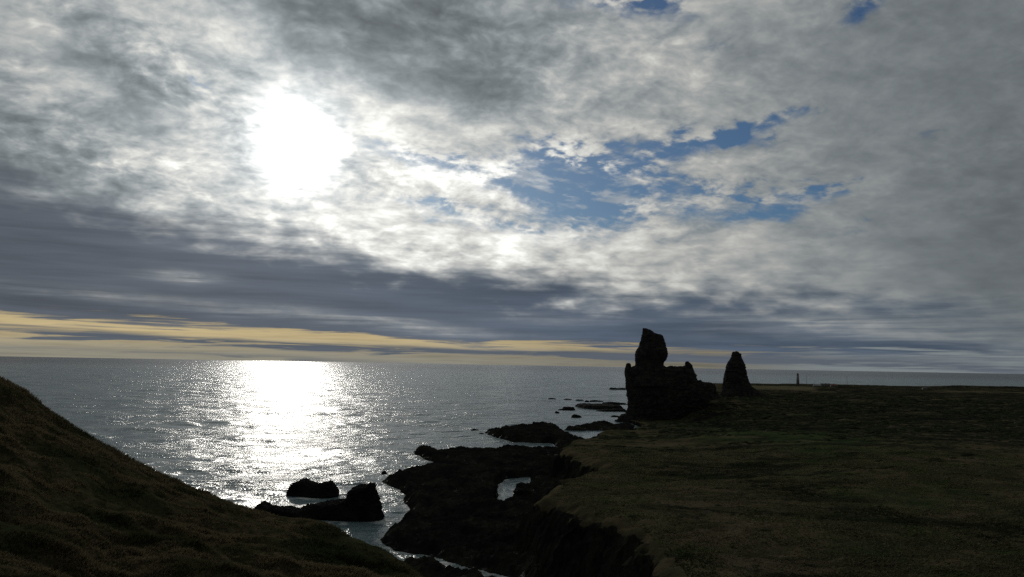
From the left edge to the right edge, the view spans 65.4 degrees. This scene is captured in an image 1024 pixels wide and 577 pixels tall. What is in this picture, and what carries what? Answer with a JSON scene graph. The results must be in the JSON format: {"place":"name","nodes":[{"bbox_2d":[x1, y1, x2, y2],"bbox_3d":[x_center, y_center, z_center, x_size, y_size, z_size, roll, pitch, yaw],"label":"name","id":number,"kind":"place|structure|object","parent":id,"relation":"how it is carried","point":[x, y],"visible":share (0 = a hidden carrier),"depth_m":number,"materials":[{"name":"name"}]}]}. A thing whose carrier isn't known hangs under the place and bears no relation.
{"place":"outdoors","nodes":[
{"label":"outdoors","id":0,"kind":"place"},
{"bbox_2d":[0,376,425,576],"bbox_3d":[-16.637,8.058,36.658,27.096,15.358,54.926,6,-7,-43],"label":"grass","id":1,"kind":"structure","parent":0,"point":[52,543],"depth_m":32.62,"materials":[{"name":"green plant"}]},
{"bbox_2d":[0,356,1023,576],"bbox_3d":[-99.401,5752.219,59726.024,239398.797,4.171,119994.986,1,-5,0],"label":"sea","id":2,"kind":"structure","parent":0,"point":[252,434],"depth_m":750.29,"materials":[{"name":"liquid"}]},
{"bbox_2d":[286,478,339,498],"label":"sea rock","id":3,"kind":"object","parent":2,"relation":"in","point":[306,487],"visible":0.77,"depth_m":264.38,"materials":[{"name":"black stone"}]},
{"bbox_2d":[254,482,384,521],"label":"sea rock","id":4,"kind":"object","parent":2,"relation":"in","point":[360,503],"visible":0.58,"depth_m":219.98,"materials":[{"name":"black stone"}]},
{"bbox_2d":[558,407,574,410],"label":"sea rock","id":5,"kind":"object","parent":2,"relation":"in","point":[568,408],"visible":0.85,"depth_m":799.79,"materials":[{"name":"black stone"}]},
{"bbox_2d":[571,414,581,417],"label":"sea rock","id":6,"kind":"object","parent":2,"relation":"in","point":[575,416],"visible":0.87,"depth_m":680.74,"materials":[{"name":"black stone"}]},
{"bbox_2d":[575,403,622,409],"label":"sea rock","id":7,"kind":"object","parent":2,"relation":"in","point":[597,406],"visible":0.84,"depth_m":828.44,"materials":[{"name":"black stone"}]},
{"bbox_2d":[597,408,625,411],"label":"sea rock","id":8,"kind":"object","parent":2,"relation":"in","point":[614,410],"visible":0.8,"depth_m":775.38,"materials":[{"name":"black stone"}]},
{"bbox_2d":[602,402,626,404],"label":"sea rock","id":9,"kind":"object","parent":2,"relation":"in","point":[616,403],"visible":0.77,"depth_m":928.13,"materials":[{"name":"black stone"}]},
{"bbox_2d":[609,387,625,389],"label":"sea rock","id":10,"kind":"object","parent":2,"relation":"in","point":[611,388],"visible":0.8,"depth_m":1507.59,"materials":[{"name":"black stone"}]},
{"bbox_2d":[0,0,1023,373],"label":"sky","id":11,"kind":"structure","parent":0,"point":[828,185],"materials":[{"name":"grey"}]},
{"bbox_2d":[380,383,1023,576],"bbox_3d":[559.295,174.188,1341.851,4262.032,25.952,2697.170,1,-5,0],"label":"coast","id":12,"kind":"structure","parent":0,"point":[460,513],"depth_m":208.70},
{"bbox_2d":[614,328,720,422],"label":"sea stack","id":13,"kind":"object","parent":12,"relation":"on","point":[656,388],"visible":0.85,"depth_m":635.53,"materials":[{"name":"black stone"}]},
{"bbox_2d":[720,351,766,396],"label":"sea stack","id":14,"kind":"object","parent":12,"relation":"on","point":[736,382],"visible":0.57,"depth_m":788.16,"materials":[{"name":"black stone"}]},
{"bbox_2d":[550,444,1023,576],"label":"rough grass","id":15,"kind":"structure","parent":12,"relation":"on","point":[951,570],"depth_m":158.61,"materials":[{"name":"green plant"}]},
{"bbox_2d":[796,373,799,384],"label":"lighthouse","id":16,"kind":"object","parent":12,"relation":"on","point":[797,380],"visible":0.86,"depth_m":1549.53,"materials":[{"name":"concrete"}]},
{"bbox_2d":[576,391,1023,575],"bbox_3d":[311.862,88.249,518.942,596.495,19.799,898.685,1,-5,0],"label":"heather","id":17,"kind":"object","parent":12,"relation":"on","point":[895,427],"visible":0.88,"depth_m":532.05,"materials":[{"name":"green plant"}]}
]}

